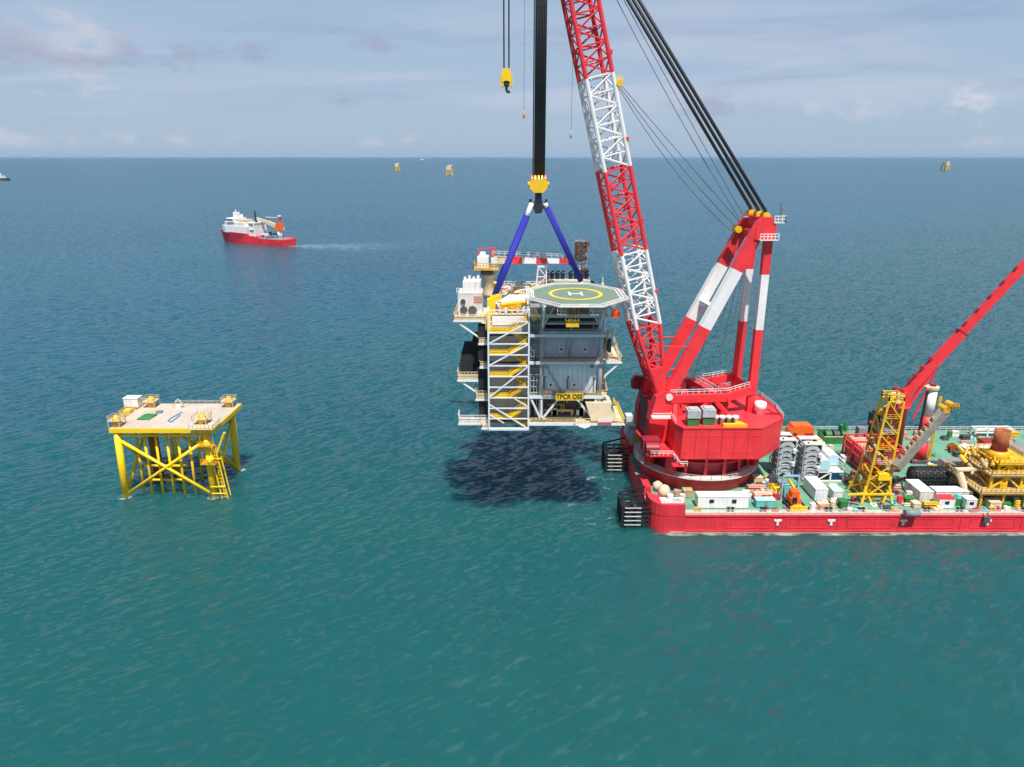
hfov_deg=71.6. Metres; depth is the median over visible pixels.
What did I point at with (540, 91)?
hoist rope
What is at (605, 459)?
fender rack
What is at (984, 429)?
pipe rack
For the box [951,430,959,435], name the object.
pallet load
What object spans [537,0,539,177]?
hoist rope
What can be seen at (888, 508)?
hand winch
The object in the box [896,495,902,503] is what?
oil drum
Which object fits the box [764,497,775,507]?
tank box
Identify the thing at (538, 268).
boom rest
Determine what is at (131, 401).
site cabin
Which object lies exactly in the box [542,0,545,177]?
hoist rope
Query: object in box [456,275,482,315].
ventilation unit
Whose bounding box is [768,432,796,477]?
saddle rack
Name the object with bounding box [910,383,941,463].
king post
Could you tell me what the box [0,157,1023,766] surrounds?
sea
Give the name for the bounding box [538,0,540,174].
hoist rope
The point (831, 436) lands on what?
green winch
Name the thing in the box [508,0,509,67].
auxiliary rope
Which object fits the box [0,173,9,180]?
distant ship
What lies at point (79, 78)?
sky
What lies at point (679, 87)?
stay rope
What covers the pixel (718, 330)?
winch wire
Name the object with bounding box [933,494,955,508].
deck hut
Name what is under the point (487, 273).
pedestal crane
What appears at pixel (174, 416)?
rope
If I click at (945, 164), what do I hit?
distant jacket
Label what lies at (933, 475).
pneumatic fender
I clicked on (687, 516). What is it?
crane barge
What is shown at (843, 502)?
deck crate
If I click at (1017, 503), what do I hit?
oil drum
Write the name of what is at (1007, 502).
cable reel
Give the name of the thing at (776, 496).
hand winch
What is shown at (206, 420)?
jacket platform
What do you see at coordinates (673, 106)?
luffing wire
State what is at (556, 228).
lifting sling
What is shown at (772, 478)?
cable reel
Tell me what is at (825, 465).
tank container
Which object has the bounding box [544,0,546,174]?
hoist rope
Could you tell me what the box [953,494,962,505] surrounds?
green generator
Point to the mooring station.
(663, 491)
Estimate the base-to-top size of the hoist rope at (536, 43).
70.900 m
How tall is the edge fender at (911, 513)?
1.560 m
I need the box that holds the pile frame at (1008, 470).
[942,443,1023,507]
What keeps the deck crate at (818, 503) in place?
on the crane barge
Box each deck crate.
[682,487,692,497]
[752,474,762,483]
[773,486,782,496]
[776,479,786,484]
[816,501,829,508]
[837,497,848,508]
[839,454,849,462]
[902,495,915,502]
[910,500,921,508]
[952,450,959,456]
[984,498,1002,507]
[1010,430,1018,436]
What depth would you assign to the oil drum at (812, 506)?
158.50 m
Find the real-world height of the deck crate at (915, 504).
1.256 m
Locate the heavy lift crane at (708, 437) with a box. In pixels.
[561,0,786,490]
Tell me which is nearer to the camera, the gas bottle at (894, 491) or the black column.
the gas bottle at (894, 491)
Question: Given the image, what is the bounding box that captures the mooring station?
[653,481,684,502]
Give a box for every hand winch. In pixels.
[768,483,776,488]
[772,493,779,499]
[883,504,893,510]
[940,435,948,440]
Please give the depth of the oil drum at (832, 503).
159.41 m
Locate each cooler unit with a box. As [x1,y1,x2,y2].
[543,270,566,284]
[566,270,590,282]
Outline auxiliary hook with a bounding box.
[500,68,512,92]
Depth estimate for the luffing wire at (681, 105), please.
156.83 m
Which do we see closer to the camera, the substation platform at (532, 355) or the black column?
the substation platform at (532, 355)
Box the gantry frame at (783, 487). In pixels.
[779,475,799,499]
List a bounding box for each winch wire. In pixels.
[689,225,742,388]
[700,227,749,390]
[713,227,748,387]
[721,228,750,391]
[759,283,768,399]
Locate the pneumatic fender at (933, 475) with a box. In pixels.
[906,466,949,484]
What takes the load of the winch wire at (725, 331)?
attached to the heavy lift crane at (708, 437)
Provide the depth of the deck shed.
181.05 m
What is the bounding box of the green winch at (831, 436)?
[817,422,851,443]
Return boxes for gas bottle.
[850,496,858,501]
[892,488,899,494]
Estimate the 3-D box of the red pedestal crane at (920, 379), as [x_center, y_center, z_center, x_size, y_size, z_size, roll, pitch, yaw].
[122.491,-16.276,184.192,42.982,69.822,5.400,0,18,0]
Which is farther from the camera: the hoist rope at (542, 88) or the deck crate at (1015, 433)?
the deck crate at (1015, 433)
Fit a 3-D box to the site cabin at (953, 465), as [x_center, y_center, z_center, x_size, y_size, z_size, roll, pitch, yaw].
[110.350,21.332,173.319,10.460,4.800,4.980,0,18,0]
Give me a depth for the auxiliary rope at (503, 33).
147.24 m
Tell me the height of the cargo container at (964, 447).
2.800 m
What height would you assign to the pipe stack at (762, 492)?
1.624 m
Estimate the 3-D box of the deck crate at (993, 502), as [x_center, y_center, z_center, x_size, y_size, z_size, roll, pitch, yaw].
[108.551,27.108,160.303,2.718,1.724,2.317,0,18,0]
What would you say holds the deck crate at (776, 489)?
on the crane barge
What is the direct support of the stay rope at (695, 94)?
attached to the heavy lift crane at (708, 437)
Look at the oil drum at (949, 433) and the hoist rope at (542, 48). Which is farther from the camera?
the oil drum at (949, 433)
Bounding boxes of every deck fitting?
[771,507,778,511]
[933,507,940,511]
[968,508,976,512]
[1002,505,1010,509]
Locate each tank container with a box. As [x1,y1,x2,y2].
[817,440,838,464]
[820,454,830,470]
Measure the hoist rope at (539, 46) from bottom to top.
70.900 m
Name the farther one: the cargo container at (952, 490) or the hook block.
the cargo container at (952, 490)
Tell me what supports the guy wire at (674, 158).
attached to the heavy lift crane at (708, 437)
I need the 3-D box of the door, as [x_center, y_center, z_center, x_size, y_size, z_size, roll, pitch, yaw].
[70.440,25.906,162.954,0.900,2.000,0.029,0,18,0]
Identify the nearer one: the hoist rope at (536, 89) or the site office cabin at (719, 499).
the hoist rope at (536, 89)
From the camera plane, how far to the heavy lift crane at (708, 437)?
165.11 m
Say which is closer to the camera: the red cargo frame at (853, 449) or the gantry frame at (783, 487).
the gantry frame at (783, 487)
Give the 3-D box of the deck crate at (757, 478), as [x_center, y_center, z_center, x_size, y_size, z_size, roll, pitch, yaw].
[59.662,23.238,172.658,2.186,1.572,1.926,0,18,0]
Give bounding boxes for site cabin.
[122,395,142,407]
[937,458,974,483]
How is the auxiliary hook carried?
hanging from the auxiliary rope at (503, 33)
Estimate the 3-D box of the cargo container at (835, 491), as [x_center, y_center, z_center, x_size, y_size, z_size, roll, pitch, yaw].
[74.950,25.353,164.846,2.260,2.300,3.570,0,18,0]
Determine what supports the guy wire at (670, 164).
attached to the heavy lift crane at (708, 437)
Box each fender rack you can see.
[601,437,629,472]
[617,485,650,527]
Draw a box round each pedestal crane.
[473,247,570,297]
[885,258,1023,447]
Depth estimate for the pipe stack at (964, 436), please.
198.18 m
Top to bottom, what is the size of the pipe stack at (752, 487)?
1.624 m
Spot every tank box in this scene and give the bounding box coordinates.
[753,497,765,507]
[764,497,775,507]
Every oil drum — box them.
[673,489,678,496]
[809,502,815,510]
[829,500,835,508]
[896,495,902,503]
[947,431,952,437]
[1013,499,1020,507]
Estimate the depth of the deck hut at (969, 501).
159.32 m
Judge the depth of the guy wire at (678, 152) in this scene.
156.52 m
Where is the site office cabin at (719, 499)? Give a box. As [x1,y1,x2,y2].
[695,491,749,508]
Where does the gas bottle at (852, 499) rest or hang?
on the crane barge
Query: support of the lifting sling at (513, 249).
hanging from the hook block
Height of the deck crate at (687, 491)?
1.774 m
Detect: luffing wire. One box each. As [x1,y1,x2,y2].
[617,0,738,217]
[624,0,741,212]
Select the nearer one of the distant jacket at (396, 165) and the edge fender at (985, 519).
the edge fender at (985, 519)
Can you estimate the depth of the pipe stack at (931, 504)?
159.63 m
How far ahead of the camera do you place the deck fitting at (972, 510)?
157.93 m
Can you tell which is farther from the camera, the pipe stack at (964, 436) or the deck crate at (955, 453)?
the pipe stack at (964, 436)
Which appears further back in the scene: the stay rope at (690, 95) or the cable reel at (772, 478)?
the cable reel at (772, 478)
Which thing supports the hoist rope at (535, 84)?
hanging from the heavy lift crane at (708, 437)
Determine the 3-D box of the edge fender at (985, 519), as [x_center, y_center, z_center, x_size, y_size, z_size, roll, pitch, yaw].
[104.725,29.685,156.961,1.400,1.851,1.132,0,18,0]
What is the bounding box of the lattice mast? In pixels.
[574,235,594,283]
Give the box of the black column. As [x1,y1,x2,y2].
[854,409,887,436]
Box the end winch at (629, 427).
[622,413,640,444]
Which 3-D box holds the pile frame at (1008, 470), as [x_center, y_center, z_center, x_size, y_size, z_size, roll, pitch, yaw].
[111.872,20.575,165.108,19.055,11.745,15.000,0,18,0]
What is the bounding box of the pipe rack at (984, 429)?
[969,426,1013,436]
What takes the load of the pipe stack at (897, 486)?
on the crane barge
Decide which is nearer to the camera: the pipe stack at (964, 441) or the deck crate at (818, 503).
the deck crate at (818, 503)
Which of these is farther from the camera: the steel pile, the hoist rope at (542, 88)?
the steel pile
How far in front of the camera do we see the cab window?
158.52 m
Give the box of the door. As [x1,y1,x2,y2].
[816,492,820,499]
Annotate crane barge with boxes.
[620,426,1023,532]
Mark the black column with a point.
(862, 429)
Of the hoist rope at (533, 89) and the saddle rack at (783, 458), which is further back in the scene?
the saddle rack at (783, 458)
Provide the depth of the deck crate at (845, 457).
183.82 m
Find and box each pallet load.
[819,505,825,510]
[905,490,912,494]
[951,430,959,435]
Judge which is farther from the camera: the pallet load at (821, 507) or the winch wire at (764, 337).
the winch wire at (764, 337)
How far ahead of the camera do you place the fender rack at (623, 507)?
160.19 m
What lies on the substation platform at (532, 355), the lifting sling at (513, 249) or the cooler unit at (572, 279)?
the cooler unit at (572, 279)
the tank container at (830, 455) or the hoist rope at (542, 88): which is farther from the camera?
the tank container at (830, 455)
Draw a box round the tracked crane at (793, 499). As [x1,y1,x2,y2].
[782,478,807,511]
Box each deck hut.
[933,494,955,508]
[961,495,977,508]
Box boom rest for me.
[535,265,546,286]
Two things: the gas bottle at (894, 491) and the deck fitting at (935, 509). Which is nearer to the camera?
the deck fitting at (935, 509)
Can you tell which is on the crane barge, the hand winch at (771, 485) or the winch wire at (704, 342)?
the hand winch at (771, 485)
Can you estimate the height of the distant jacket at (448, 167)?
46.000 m
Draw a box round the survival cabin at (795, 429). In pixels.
[785,422,824,445]
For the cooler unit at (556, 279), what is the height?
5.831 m
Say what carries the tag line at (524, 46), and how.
hanging from the heavy lift crane at (708, 437)
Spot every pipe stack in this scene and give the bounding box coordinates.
[746,484,765,491]
[752,491,771,495]
[891,485,903,488]
[920,501,941,508]
[958,440,970,442]
[959,434,977,439]
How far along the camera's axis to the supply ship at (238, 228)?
675.71 m
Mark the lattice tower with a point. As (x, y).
(873, 476)
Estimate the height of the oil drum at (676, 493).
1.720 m
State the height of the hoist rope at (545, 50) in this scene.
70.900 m
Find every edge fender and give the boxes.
[902,510,920,516]
[982,513,990,522]
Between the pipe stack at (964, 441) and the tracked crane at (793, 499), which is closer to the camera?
the tracked crane at (793, 499)
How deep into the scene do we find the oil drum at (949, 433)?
199.98 m
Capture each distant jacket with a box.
[393,163,399,170]
[446,165,453,174]
[941,162,950,169]
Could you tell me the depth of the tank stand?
172.93 m
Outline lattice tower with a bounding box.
[846,390,959,503]
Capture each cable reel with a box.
[766,474,777,483]
[947,443,957,452]
[1000,500,1011,508]
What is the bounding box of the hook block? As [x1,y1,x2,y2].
[528,175,548,212]
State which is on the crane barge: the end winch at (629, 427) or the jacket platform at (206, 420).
the end winch at (629, 427)
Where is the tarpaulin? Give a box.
[137,413,156,419]
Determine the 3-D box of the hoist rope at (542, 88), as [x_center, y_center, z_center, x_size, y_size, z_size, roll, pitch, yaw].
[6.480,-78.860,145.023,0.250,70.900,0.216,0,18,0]
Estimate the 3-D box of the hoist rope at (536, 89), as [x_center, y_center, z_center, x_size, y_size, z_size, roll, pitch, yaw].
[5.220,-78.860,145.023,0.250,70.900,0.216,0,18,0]
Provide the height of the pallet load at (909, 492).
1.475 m
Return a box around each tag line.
[523,0,524,118]
[570,27,573,137]
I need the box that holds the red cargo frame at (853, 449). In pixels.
[841,434,903,471]
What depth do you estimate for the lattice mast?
172.23 m
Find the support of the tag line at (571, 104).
hanging from the heavy lift crane at (708, 437)
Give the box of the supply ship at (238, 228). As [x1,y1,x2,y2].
[221,209,295,246]
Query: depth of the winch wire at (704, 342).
174.05 m
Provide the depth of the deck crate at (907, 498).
162.16 m
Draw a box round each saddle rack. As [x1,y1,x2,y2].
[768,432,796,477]
[793,436,822,482]
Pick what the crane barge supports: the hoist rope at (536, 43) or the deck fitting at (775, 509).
the deck fitting at (775, 509)
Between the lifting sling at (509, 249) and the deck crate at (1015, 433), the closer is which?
the lifting sling at (509, 249)
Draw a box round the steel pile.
[985,427,1010,495]
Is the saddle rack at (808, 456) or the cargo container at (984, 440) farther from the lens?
the cargo container at (984, 440)
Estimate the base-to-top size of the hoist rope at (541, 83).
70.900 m
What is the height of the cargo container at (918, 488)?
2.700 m
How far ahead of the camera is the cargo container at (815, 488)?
164.45 m
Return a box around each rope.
[168,412,181,421]
[503,0,504,67]
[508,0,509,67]
[532,0,534,175]
[534,0,536,174]
[535,0,537,174]
[535,11,536,147]
[536,64,537,177]
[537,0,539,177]
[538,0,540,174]
[538,17,539,139]
[539,0,541,174]
[540,0,542,177]
[541,0,543,174]
[541,22,542,131]
[542,0,544,168]
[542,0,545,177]
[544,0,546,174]
[544,27,545,126]
[626,0,752,209]
[631,0,759,210]
[637,0,766,212]
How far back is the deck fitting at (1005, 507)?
159.19 m
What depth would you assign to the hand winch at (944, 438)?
198.03 m
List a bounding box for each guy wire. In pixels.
[619,89,735,234]
[620,87,734,225]
[622,86,739,221]
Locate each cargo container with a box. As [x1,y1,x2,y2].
[803,476,828,500]
[827,485,843,497]
[904,479,933,501]
[929,486,972,498]
[960,445,989,451]
[977,438,992,444]
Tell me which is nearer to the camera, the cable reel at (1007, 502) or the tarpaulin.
the cable reel at (1007, 502)
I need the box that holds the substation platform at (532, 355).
[453,277,628,429]
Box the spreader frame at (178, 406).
[171,398,186,408]
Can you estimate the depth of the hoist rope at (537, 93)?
150.86 m
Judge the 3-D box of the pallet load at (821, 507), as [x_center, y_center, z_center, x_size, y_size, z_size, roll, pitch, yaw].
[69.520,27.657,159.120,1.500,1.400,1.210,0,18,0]
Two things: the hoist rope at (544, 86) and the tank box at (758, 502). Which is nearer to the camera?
the hoist rope at (544, 86)
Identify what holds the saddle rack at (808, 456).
on the crane barge
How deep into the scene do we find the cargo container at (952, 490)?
162.47 m
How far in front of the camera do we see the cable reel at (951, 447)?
189.46 m
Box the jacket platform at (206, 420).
[106,394,241,498]
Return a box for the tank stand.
[819,449,845,481]
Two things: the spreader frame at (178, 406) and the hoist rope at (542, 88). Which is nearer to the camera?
the hoist rope at (542, 88)
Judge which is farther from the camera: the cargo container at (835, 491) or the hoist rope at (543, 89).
the cargo container at (835, 491)
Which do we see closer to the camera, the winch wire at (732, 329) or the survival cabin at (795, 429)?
the winch wire at (732, 329)
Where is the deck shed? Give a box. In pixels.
[1009,442,1023,456]
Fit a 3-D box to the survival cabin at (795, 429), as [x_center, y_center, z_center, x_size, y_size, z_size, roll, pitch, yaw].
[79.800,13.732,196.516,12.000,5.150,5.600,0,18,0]
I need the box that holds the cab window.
[792,497,797,503]
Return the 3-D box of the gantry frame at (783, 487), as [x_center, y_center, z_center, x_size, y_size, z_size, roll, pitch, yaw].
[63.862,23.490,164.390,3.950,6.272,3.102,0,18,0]
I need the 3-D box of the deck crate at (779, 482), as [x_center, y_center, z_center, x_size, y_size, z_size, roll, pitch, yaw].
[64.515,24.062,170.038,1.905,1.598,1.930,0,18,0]
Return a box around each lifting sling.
[492,202,533,294]
[496,213,529,281]
[543,203,582,282]
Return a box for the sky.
[0,0,1023,156]

